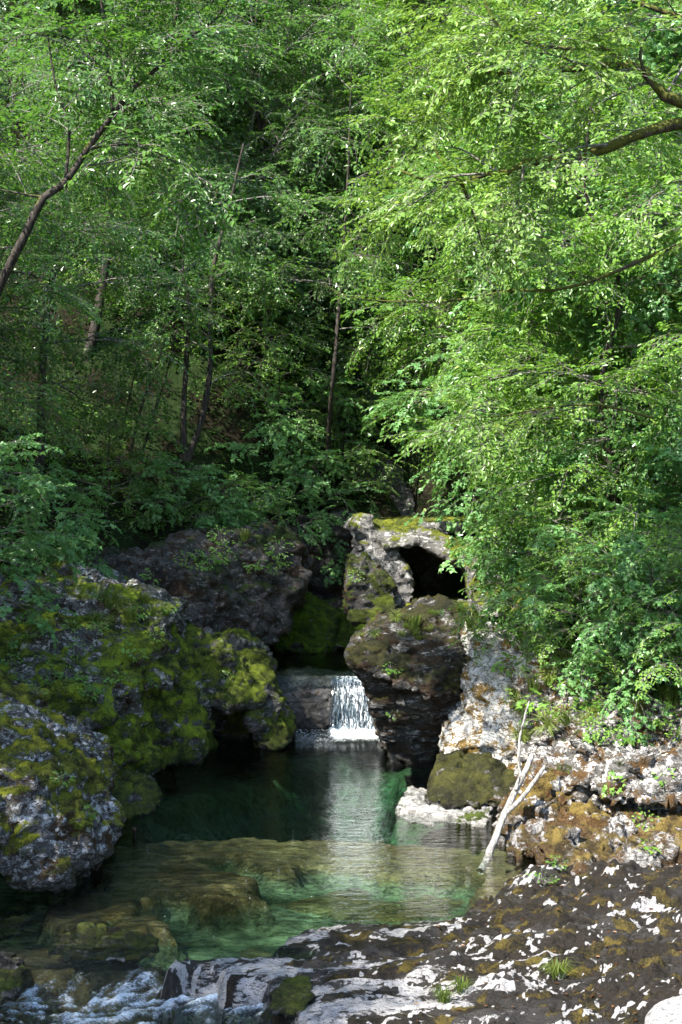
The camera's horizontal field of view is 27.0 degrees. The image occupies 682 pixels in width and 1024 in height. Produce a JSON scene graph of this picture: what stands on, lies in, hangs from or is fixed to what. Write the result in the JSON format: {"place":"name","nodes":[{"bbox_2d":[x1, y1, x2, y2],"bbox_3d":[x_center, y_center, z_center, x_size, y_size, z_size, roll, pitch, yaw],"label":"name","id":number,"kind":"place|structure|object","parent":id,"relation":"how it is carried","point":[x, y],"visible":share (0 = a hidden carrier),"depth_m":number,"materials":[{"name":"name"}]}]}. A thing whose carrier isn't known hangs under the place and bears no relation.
{"place":"outdoors","nodes":[
{"label":"outdoors","id":0,"kind":"place"},
{"bbox_2d":[78,519,313,646],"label":"cliff","id":1,"kind":"structure","parent":0,"point":[263,605],"depth_m":30.04,"materials":[{"name":"stone"}]},
{"bbox_2d":[227,481,341,567],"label":"shrub","id":2,"kind":"object","parent":1,"relation":"on","point":[307,528],"visible":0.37,"depth_m":34.81,"materials":[{"name":"green plant"}]},
{"bbox_2d":[0,665,535,1023],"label":"riverbed","id":3,"kind":"structure","parent":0,"point":[87,983],"depth_m":19.29,"materials":[{"name":"liquid"}]},
{"bbox_2d":[48,922,159,964],"bbox_3d":[-2.560,4.720,15.479,1.223,0.232,1.087,0,1,0],"label":"rock","id":4,"kind":"object","parent":3,"relation":"on","point":[90,935],"visible":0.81,"depth_m":15.49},
{"bbox_2d":[0,946,315,1023],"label":"rapids","id":5,"kind":"structure","parent":3,"relation":"on","point":[125,1012],"depth_m":14.34,"materials":[{"name":"white liquid"}]},
{"bbox_2d":[0,951,28,1002],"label":"rock","id":6,"kind":"object","parent":5,"relation":"in","point":[13,971],"visible":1,"depth_m":14.27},
{"bbox_2d":[69,944,141,965],"bbox_3d":[-2.482,4.713,15.146,0.769,0.137,0.494,0,1,0],"label":"rock","id":7,"kind":"object","parent":5,"relation":"in","point":[76,957],"visible":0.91,"depth_m":14.97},
{"bbox_2d":[183,623,296,763],"bbox_3d":[-2.128,3.555,27.489,2.588,2.816,4.044,0,1,0],"label":"mossy rock","id":8,"kind":"object","parent":3,"relation":"on","point":[247,701],"visible":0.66,"depth_m":26.42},
{"bbox_2d":[275,665,373,737],"bbox_3d":[-0.315,3.925,29.877,2.794,1.198,2.869,0,1,0],"label":"rock ledge","id":9,"kind":"object","parent":3,"relation":"on","point":[311,702],"visible":0.45,"depth_m":28.71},
{"bbox_2d":[154,859,681,1023],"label":"rock shelf","id":10,"kind":"object","parent":3,"relation":"on","point":[357,973],"visible":0.9,"depth_m":14.48,"materials":[{"name":"stone"}]},
{"bbox_2d":[258,975,315,1023],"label":"rock","id":11,"kind":"object","parent":10,"relation":"on","point":[290,998],"visible":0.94,"depth_m":13.57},
{"bbox_2d":[431,983,458,1003],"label":"grass tuft","id":12,"kind":"object","parent":10,"relation":"on","point":[445,996],"visible":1,"depth_m":13.27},
{"bbox_2d":[446,975,476,993],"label":"grass tuft","id":13,"kind":"object","parent":10,"relation":"on","point":[459,985],"visible":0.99,"depth_m":13.62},
{"bbox_2d":[408,862,680,1021],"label":"fallen leaves","id":14,"kind":"object","parent":10,"relation":"on","point":[555,951],"visible":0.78,"depth_m":14.59,"materials":[{"name":"brown plant"}]},
{"bbox_2d":[531,955,580,979],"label":"grass tuft","id":15,"kind":"object","parent":10,"relation":"on","point":[552,970],"visible":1,"depth_m":14.03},
{"bbox_2d":[491,762,681,874],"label":"rock ledge","id":16,"kind":"object","parent":10,"relation":"on","point":[541,824],"visible":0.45,"depth_m":19.05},
{"bbox_2d":[645,995,681,1023],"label":"stone","id":17,"kind":"object","parent":10,"relation":"on","point":[667,1011],"visible":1,"depth_m":9.76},
{"bbox_2d":[395,786,497,827],"bbox_3d":[1.695,4.506,21.922,1.624,0.305,2.558,0,1,10],"label":"rock slab","id":18,"kind":"object","parent":3,"relation":"on","point":[410,803],"visible":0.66,"depth_m":21.32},
{"bbox_2d":[424,749,515,808],"bbox_3d":[2.088,4.187,22.643,1.612,0.726,2.339,0,1,0],"label":"rock","id":19,"kind":"object","parent":18,"relation":"on","point":[459,779],"visible":0.92,"depth_m":21.95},
{"bbox_2d":[0,727,536,947],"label":"water","id":20,"kind":"structure","parent":0,"point":[299,821],"depth_m":19.25,"materials":[{"name":"liquid"}]},
{"bbox_2d":[0,669,126,893],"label":"boulder","id":21,"kind":"object","parent":20,"relation":"in","point":[45,847],"visible":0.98,"depth_m":17.65,"materials":[{"name":"stone"}]},
{"bbox_2d":[0,560,218,785],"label":"rock bank","id":22,"kind":"object","parent":20,"relation":"in","point":[169,722],"visible":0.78,"depth_m":23.92,"materials":[{"name":"stone"}]},
{"bbox_2d":[0,433,103,649],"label":"shrub","id":23,"kind":"object","parent":22,"relation":"on","point":[24,480],"visible":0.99,"depth_m":22.68,"materials":[{"name":"green plant"}]},
{"bbox_2d":[0,461,121,580],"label":"shrub","id":24,"kind":"object","parent":22,"relation":"on","point":[87,530],"visible":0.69,"depth_m":27.32,"materials":[{"name":"green plant"}]},
{"bbox_2d":[111,770,162,822],"bbox_3d":[-3.243,4.294,21.939,0.999,0.572,2.216,0,1,0],"label":"stone","id":25,"kind":"object","parent":20,"relation":"in","point":[134,794],"visible":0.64,"depth_m":21.51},
{"bbox_2d":[330,676,374,729],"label":"waterfall","id":26,"kind":"structure","parent":20,"relation":"on","point":[350,709],"depth_m":28.23,"materials":[{"name":"white liquid"}]},
{"bbox_2d":[329,724,377,740],"bbox_3d":[0.269,4.299,27.457,1.164,0.136,1.900,0,1,0],"label":"splash foam","id":27,"kind":"object","parent":20,"relation":"on","point":[344,732],"visible":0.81,"depth_m":27.66,"materials":[{"name":"white"}]},
{"bbox_2d":[344,594,474,771],"bbox_3d":[1.334,3.102,26.432,2.571,3.098,4.729,0,1,0],"label":"boulder","id":28,"kind":"object","parent":20,"relation":"in","point":[421,692],"visible":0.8,"depth_m":24.77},
{"bbox_2d":[437,621,558,768],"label":"cliff","id":29,"kind":"structure","parent":20,"relation":"in","point":[482,718],"depth_m":23.80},
{"bbox_2d":[495,654,528,677],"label":"plant","id":30,"kind":"object","parent":29,"relation":"on","point":[502,662],"visible":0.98,"depth_m":23.61,"materials":[{"name":"green plant"}]},
{"bbox_2d":[477,701,545,873],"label":"dead branch","id":31,"kind":"object","parent":20,"relation":"in","point":[509,806],"visible":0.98,"depth_m":19.54,"materials":[{"name":"white wood"}]},
{"bbox_2d":[270,645,353,675],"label":"water","id":32,"kind":"structure","parent":0,"point":[310,660],"depth_m":31.09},
{"bbox_2d":[271,591,365,660],"bbox_3d":[-0.354,2.584,34.032,2.600,1.640,3.303,0,1,0],"label":"rock slab","id":33,"kind":"object","parent":32,"relation":"on","point":[319,626],"visible":0.59,"depth_m":33.00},
{"bbox_2d":[0,0,681,698],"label":"hillside","id":34,"kind":"structure","parent":0,"point":[228,422],"depth_m":36.98,"materials":[{"name":"plant"}]},
{"bbox_2d":[0,23,142,468],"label":"tree","id":35,"kind":"object","parent":34,"relation":"on","point":[25,210],"visible":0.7,"depth_m":27.32,"materials":[{"name":"green plant"}]},
{"bbox_2d":[25,125,181,284],"bbox_3d":[-6.425,-8.309,39.335,5.319,5.160,4.661,-1,2,-38],"label":"shrub","id":36,"kind":"object","parent":34,"relation":"on","point":[89,197],"visible":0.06,"depth_m":38.30,"materials":[{"name":"green plant"}]},
{"bbox_2d":[28,402,184,531],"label":"shrub","id":37,"kind":"object","parent":34,"relation":"on","point":[134,435],"visible":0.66,"depth_m":32.37,"materials":[{"name":"green plant"}]},
{"bbox_2d":[0,0,216,152],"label":"tree","id":38,"kind":"object","parent":34,"relation":"on","point":[4,4],"visible":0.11,"depth_m":40.86,"materials":[{"name":"green plant"}]},
{"bbox_2d":[0,33,231,517],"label":"tree","id":39,"kind":"object","parent":34,"relation":"on","point":[120,223],"visible":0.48,"depth_m":31.14,"materials":[{"name":"green plant"}]},
{"bbox_2d":[0,0,237,362],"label":"tree","id":40,"kind":"object","parent":34,"relation":"on","point":[93,327],"visible":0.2,"depth_m":36.42,"materials":[{"name":"green plant"}]},
{"bbox_2d":[0,0,248,181],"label":"tree","id":41,"kind":"object","parent":34,"relation":"on","point":[78,4],"visible":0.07,"depth_m":41.79,"materials":[{"name":"green plant"}]},
{"bbox_2d":[1,0,247,116],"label":"tree","id":42,"kind":"object","parent":34,"relation":"on","point":[75,14],"visible":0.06,"depth_m":42.47,"materials":[{"name":"green plant"}]},
{"bbox_2d":[42,169,244,339],"bbox_3d":[-5.045,-6.407,37.965,5.319,5.160,4.661,0,1,11],"label":"shrub","id":43,"kind":"object","parent":34,"relation":"on","point":[150,197],"visible":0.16,"depth_m":37.39,"materials":[{"name":"green plant"}]},
{"bbox_2d":[0,0,291,295],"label":"leaning tree","id":44,"kind":"object","parent":34,"relation":"on","point":[148,46],"visible":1,"depth_m":18.76,"materials":[{"name":"green plant"}]},
{"bbox_2d":[43,65,250,231],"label":"shrub","id":45,"kind":"object","parent":34,"relation":"on","point":[245,118],"visible":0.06,"depth_m":41.19,"materials":[{"name":"green plant"}]},
{"bbox_2d":[118,451,265,532],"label":"shrub","id":46,"kind":"object","parent":34,"relation":"on","point":[241,510],"visible":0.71,"depth_m":33.06,"materials":[{"name":"green plant"}]},
{"bbox_2d":[72,143,319,462],"bbox_3d":[-3.435,-4.955,33.744,5.899,7.604,4.456,0,1,0],"label":"multi stem tree","id":47,"kind":"object","parent":34,"relation":"on","point":[187,452],"visible":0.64,"depth_m":33.87,"materials":[{"name":"green plant"}]},
{"bbox_2d":[116,173,306,321],"bbox_3d":[-3.750,-6.715,39.182,5.728,5.324,5.562,0,1,4],"label":"shrub","id":48,"kind":"object","parent":34,"relation":"on","point":[201,265],"visible":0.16,"depth_m":38.01,"materials":[{"name":"green plant"}]},
{"bbox_2d":[127,67,313,218],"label":"shrub","id":49,"kind":"object","parent":34,"relation":"on","point":[218,131],"visible":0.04,"depth_m":42.26,"materials":[{"name":"green plant"}]},
{"bbox_2d":[169,468,301,539],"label":"shrub","id":50,"kind":"object","parent":34,"relation":"on","point":[207,505],"visible":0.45,"depth_m":34.02,"materials":[{"name":"green plant"}]},
{"bbox_2d":[164,246,321,387],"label":"shrub","id":51,"kind":"object","parent":34,"relation":"on","point":[240,341],"visible":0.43,"depth_m":36.76,"materials":[{"name":"green plant"}]},
{"bbox_2d":[100,0,393,305],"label":"tree","id":52,"kind":"object","parent":34,"relation":"on","point":[309,12],"visible":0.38,"depth_m":38.75,"materials":[{"name":"green plant"}]},
{"bbox_2d":[149,0,346,202],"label":"slender tree","id":53,"kind":"object","parent":34,"relation":"on","point":[249,62],"visible":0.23,"depth_m":39.16,"materials":[{"name":"green plant"}]},
{"bbox_2d":[119,24,386,319],"bbox_3d":[-2.503,-9.392,40.057,7.178,8.119,7.131,1,2,41],"label":"tree","id":54,"kind":"object","parent":34,"relation":"on","point":[206,142],"visible":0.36,"depth_m":38.83,"materials":[{"name":"green plant"}]},
{"bbox_2d":[192,277,343,443],"bbox_3d":[-1.913,-3.916,37.613,3.944,4.366,4.501,0,1,12],"label":"shrub","id":55,"kind":"object","parent":34,"relation":"on","point":[247,384],"visible":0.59,"depth_m":36.77,"materials":[{"name":"green plant"}]},
{"bbox_2d":[169,85,398,374],"bbox_3d":[-1.764,-7.344,38.080,6.418,7.307,6.460,-1,2,-34],"label":"tree","id":56,"kind":"object","parent":34,"relation":"on","point":[278,233],"visible":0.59,"depth_m":37.31,"materials":[{"name":"green plant"}]},
{"bbox_2d":[198,172,369,346],"bbox_3d":[-1.513,-6.327,40.486,5.990,5.734,6.169,0,1,-21],"label":"tree","id":57,"kind":"object","parent":34,"relation":"on","point":[305,286],"visible":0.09,"depth_m":39.00,"materials":[{"name":"green plant"}]},
{"bbox_2d":[149,0,424,176],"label":"tree","id":58,"kind":"object","parent":34,"relation":"on","point":[294,77],"visible":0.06,"depth_m":43.39,"materials":[{"name":"green plant"}]},
{"bbox_2d":[204,371,389,499],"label":"shrub","id":59,"kind":"object","parent":34,"relation":"on","point":[279,439],"visible":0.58,"depth_m":36.67,"materials":[{"name":"green plant"}]},
{"bbox_2d":[159,0,436,175],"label":"tree","id":60,"kind":"object","parent":34,"relation":"on","point":[322,72],"visible":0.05,"depth_m":43.45,"materials":[{"name":"green plant"}]},
{"bbox_2d":[204,0,440,209],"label":"tree","id":61,"kind":"object","parent":34,"relation":"on","point":[377,174],"visible":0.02,"depth_m":44.13,"materials":[{"name":"green plant"}]},
{"bbox_2d":[291,507,355,650],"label":"rock wall","id":62,"kind":"structure","parent":34,"relation":"on","point":[331,594],"depth_m":36.12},
{"bbox_2d":[232,449,387,587],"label":"shrub","id":63,"kind":"object","parent":62,"relation":"on","point":[350,503],"visible":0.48,"depth_m":36.00,"materials":[{"name":"green plant"}]},
{"bbox_2d":[221,0,439,468],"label":"slender tree","id":64,"kind":"object","parent":34,"relation":"on","point":[369,269],"visible":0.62,"depth_m":35.49,"materials":[{"name":"green plant"}]},
{"bbox_2d":[245,252,422,484],"bbox_3d":[-0.242,-3.899,39.472,5.742,6.496,5.705,-1,2,-36],"label":"tree","id":65,"kind":"object","parent":34,"relation":"on","point":[345,348],"visible":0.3,"depth_m":38.43,"materials":[{"name":"green plant"}]},
{"bbox_2d":[278,204,392,345],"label":"tree","id":66,"kind":"object","parent":34,"relation":"on","point":[322,323],"visible":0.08,"depth_m":41.02,"materials":[{"name":"green plant"}]},
{"bbox_2d":[264,333,407,481],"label":"shrub","id":67,"kind":"object","parent":34,"relation":"on","point":[380,361],"visible":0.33,"depth_m":38.19,"materials":[{"name":"green plant"}]},
{"bbox_2d":[0,1,681,694],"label":"undergrowth","id":68,"kind":"object","parent":34,"relation":"on","point":[194,405],"visible":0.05,"depth_m":36.29,"materials":[{"name":"green plant"}]},
{"bbox_2d":[198,0,491,273],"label":"tree","id":69,"kind":"object","parent":34,"relation":"on","point":[337,187],"visible":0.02,"depth_m":43.94,"materials":[{"name":"green plant"}]},
{"bbox_2d":[278,385,417,514],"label":"shrub","id":70,"kind":"object","parent":34,"relation":"on","point":[377,482],"visible":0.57,"depth_m":37.59,"materials":[{"name":"green plant"}]},
{"bbox_2d":[309,270,425,442],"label":"shrub","id":71,"kind":"object","parent":34,"relation":"on","point":[368,368],"visible":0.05,"depth_m":40.72,"materials":[{"name":"green plant"}]},
{"bbox_2d":[281,0,467,285],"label":"tree","id":72,"kind":"object","parent":34,"relation":"on","point":[362,173],"visible":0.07,"depth_m":44.80,"materials":[{"name":"green plant"}]},
{"bbox_2d":[340,456,414,515],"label":"cliff","id":73,"kind":"structure","parent":34,"relation":"on","point":[403,506],"depth_m":38.47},
{"bbox_2d":[343,512,414,608],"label":"rock ridge","id":74,"kind":"object","parent":34,"relation":"on","point":[361,528],"visible":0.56,"depth_m":32.62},
{"bbox_2d":[342,551,397,625],"bbox_3d":[0.641,1.692,31.719,1.249,1.573,2.122,0,1,0],"label":"boulder","id":75,"kind":"object","parent":74,"relation":"on","point":[368,597],"visible":0.91,"depth_m":30.98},
{"bbox_2d":[311,0,465,159],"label":"slender tree","id":76,"kind":"object","parent":34,"relation":"on","point":[352,96],"visible":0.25,"depth_m":39.67,"materials":[{"name":"green plant"}]},
{"bbox_2d":[399,533,450,595],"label":"rock wall","id":77,"kind":"structure","parent":34,"relation":"on","point":[422,561],"depth_m":36.88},
{"bbox_2d":[373,515,538,616],"bbox_3d":[2.509,1.333,33.700,3.700,2.359,7.962,0,1,0],"label":"rock arch","id":78,"kind":"object","parent":77,"relation":"on","point":[429,535],"visible":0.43,"depth_m":32.33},
{"bbox_2d":[323,0,556,187],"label":"tree","id":79,"kind":"object","parent":34,"relation":"on","point":[438,5],"visible":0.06,"depth_m":43.19,"materials":[{"name":"green plant"}]},
{"bbox_2d":[308,0,674,222],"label":"leaning tree","id":80,"kind":"object","parent":34,"relation":"on","point":[394,3],"visible":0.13,"depth_m":39.18,"materials":[{"name":"green plant"}]},
{"bbox_2d":[323,0,681,486],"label":"overhanging tree","id":81,"kind":"object","parent":34,"relation":"on","point":[467,65],"visible":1,"depth_m":17.54,"materials":[{"name":"green plant"}]},
{"bbox_2d":[330,2,681,509],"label":"leaning tree","id":82,"kind":"object","parent":34,"relation":"on","point":[429,315],"visible":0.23,"depth_m":33.62,"materials":[{"name":"green plant"}]},
{"bbox_2d":[361,20,676,564],"bbox_3d":[4.544,-4.603,30.991,8.628,11.310,7.776,0,1,17],"label":"leaning tree","id":83,"kind":"object","parent":34,"relation":"on","point":[396,398],"visible":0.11,"depth_m":30.26,"materials":[{"name":"green plant"}]},
{"bbox_2d":[377,35,681,612],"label":"leaning tree","id":84,"kind":"object","parent":34,"relation":"on","point":[628,233],"visible":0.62,"depth_m":23.05,"materials":[{"name":"green plant"}]},
{"bbox_2d":[394,0,681,484],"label":"leaning tree","id":85,"kind":"object","parent":34,"relation":"on","point":[555,135],"visible":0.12,"depth_m":27.97,"materials":[{"name":"green plant"}]},
{"bbox_2d":[459,462,628,649],"bbox_3d":[4.463,1.029,28.084,4.279,4.096,4.406,0,1,-3],"label":"shrub","id":86,"kind":"object","parent":34,"relation":"on","point":[532,562],"visible":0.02,"depth_m":27.81,"materials":[{"name":"green plant"}]},
{"bbox_2d":[433,485,656,665],"bbox_3d":[3.682,1.421,24.330,3.887,3.771,3.406,1,1,22],"label":"shrub","id":87,"kind":"object","parent":34,"relation":"on","point":[577,523],"visible":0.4,"depth_m":24.15,"materials":[{"name":"green plant"}]},
{"bbox_2d":[418,24,681,508],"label":"leaning tree","id":88,"kind":"object","parent":34,"relation":"on","point":[476,329],"visible":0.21,"depth_m":26.05,"materials":[{"name":"green plant"}]},
{"bbox_2d":[438,440,681,644],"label":"shrub","id":89,"kind":"object","parent":34,"relation":"on","point":[514,567],"visible":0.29,"depth_m":25.28,"materials":[{"name":"green plant"}]},
{"bbox_2d":[486,451,638,631],"bbox_3d":[4.498,0.676,26.451,3.585,3.969,4.091,1,1,21],"label":"shrub","id":90,"kind":"object","parent":34,"relation":"on","point":[580,505],"visible":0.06,"depth_m":25.79,"materials":[{"name":"green plant"}]},
{"bbox_2d":[449,0,681,479],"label":"leaning tree","id":91,"kind":"object","parent":34,"relation":"on","point":[660,48],"visible":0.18,"depth_m":25.74,"materials":[{"name":"green plant"}]},
{"bbox_2d":[510,401,681,617],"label":"shrub","id":92,"kind":"object","parent":34,"relation":"on","point":[599,493],"visible":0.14,"depth_m":24.06,"materials":[{"name":"green plant"}]},
{"bbox_2d":[517,114,681,606],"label":"leaning tree","id":93,"kind":"object","parent":34,"relation":"on","point":[661,276],"visible":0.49,"depth_m":23.78,"materials":[{"name":"green plant"}]},
{"bbox_2d":[562,505,681,700],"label":"shrub","id":94,"kind":"object","parent":34,"relation":"on","point":[666,541],"visible":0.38,"depth_m":21.75,"materials":[{"name":"green plant"}]},
{"bbox_2d":[564,435,681,702],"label":"shrub","id":95,"kind":"object","parent":34,"relation":"on","point":[659,465],"visible":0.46,"depth_m":22.01,"materials":[{"name":"green plant"}]},
{"bbox_2d":[512,650,681,816],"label":"cliff","id":96,"kind":"structure","parent":0,"point":[575,762],"depth_m":20.59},
{"bbox_2d":[509,721,531,742],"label":"plant","id":97,"kind":"object","parent":96,"relation":"on","point":[524,737],"visible":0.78,"depth_m":22.42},
{"bbox_2d":[516,674,545,694],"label":"grass tuft","id":98,"kind":"object","parent":96,"relation":"on","point":[534,684],"visible":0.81,"depth_m":22.60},
{"bbox_2d":[515,688,548,712],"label":"plant","id":99,"kind":"object","parent":96,"relation":"on","point":[520,703],"visible":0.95,"depth_m":22.12,"materials":[{"name":"green plant"}]},
{"bbox_2d":[525,704,564,739],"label":"grass tuft","id":100,"kind":"object","parent":96,"relation":"on","point":[549,725],"visible":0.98,"depth_m":21.66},
{"bbox_2d":[533,659,563,686],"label":"grass tuft","id":101,"kind":"object","parent":96,"relation":"on","point":[550,676],"visible":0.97,"depth_m":22.45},
{"bbox_2d":[550,703,572,727],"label":"grass tuft","id":102,"kind":"object","parent":96,"relation":"on","point":[565,718],"visible":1,"depth_m":21.29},
{"bbox_2d":[487,509,681,701],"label":"shrub","id":103,"kind":"object","parent":96,"relation":"on","point":[531,600],"visible":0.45,"depth_m":22.38,"materials":[{"name":"green plant"}]},
{"bbox_2d":[492,535,676,701],"bbox_3d":[3.817,1.730,22.529,2.510,2.778,2.864,-1,2,-29],"label":"shrub","id":104,"kind":"object","parent":96,"relation":"on","point":[549,645],"visible":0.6,"depth_m":22.28,"materials":[{"name":"green plant"}]},
{"bbox_2d":[582,717,611,744],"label":"plant","id":105,"kind":"object","parent":96,"relation":"on","point":[587,736],"visible":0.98,"depth_m":20.74,"materials":[{"name":"green plant"}]},
{"bbox_2d":[601,770,626,798],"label":"plant","id":106,"kind":"object","parent":96,"relation":"on","point":[611,789],"visible":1,"depth_m":19.44,"materials":[{"name":"green plant"}]},
{"bbox_2d":[560,544,681,746],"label":"shrub","id":107,"kind":"object","parent":96,"relation":"on","point":[632,584],"visible":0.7,"depth_m":20.82,"materials":[{"name":"green plant"}]},
{"bbox_2d":[610,719,647,746],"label":"plant","id":108,"kind":"object","parent":96,"relation":"on","point":[625,741],"visible":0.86,"depth_m":20.69,"materials":[{"name":"green plant"}]},
{"bbox_2d":[598,519,681,699],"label":"shrub","id":109,"kind":"object","parent":96,"relation":"on","point":[665,573],"visible":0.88,"depth_m":20.48,"materials":[{"name":"green plant"}]},
{"bbox_2d":[647,677,681,703],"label":"grass tuft","id":110,"kind":"object","parent":96,"relation":"on","point":[667,689],"visible":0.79,"depth_m":21.54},
{"bbox_2d":[655,706,681,738],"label":"plant","id":111,"kind":"object","parent":96,"relation":"on","point":[667,722],"visible":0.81,"depth_m":20.98,"materials":[{"name":"green plant"}]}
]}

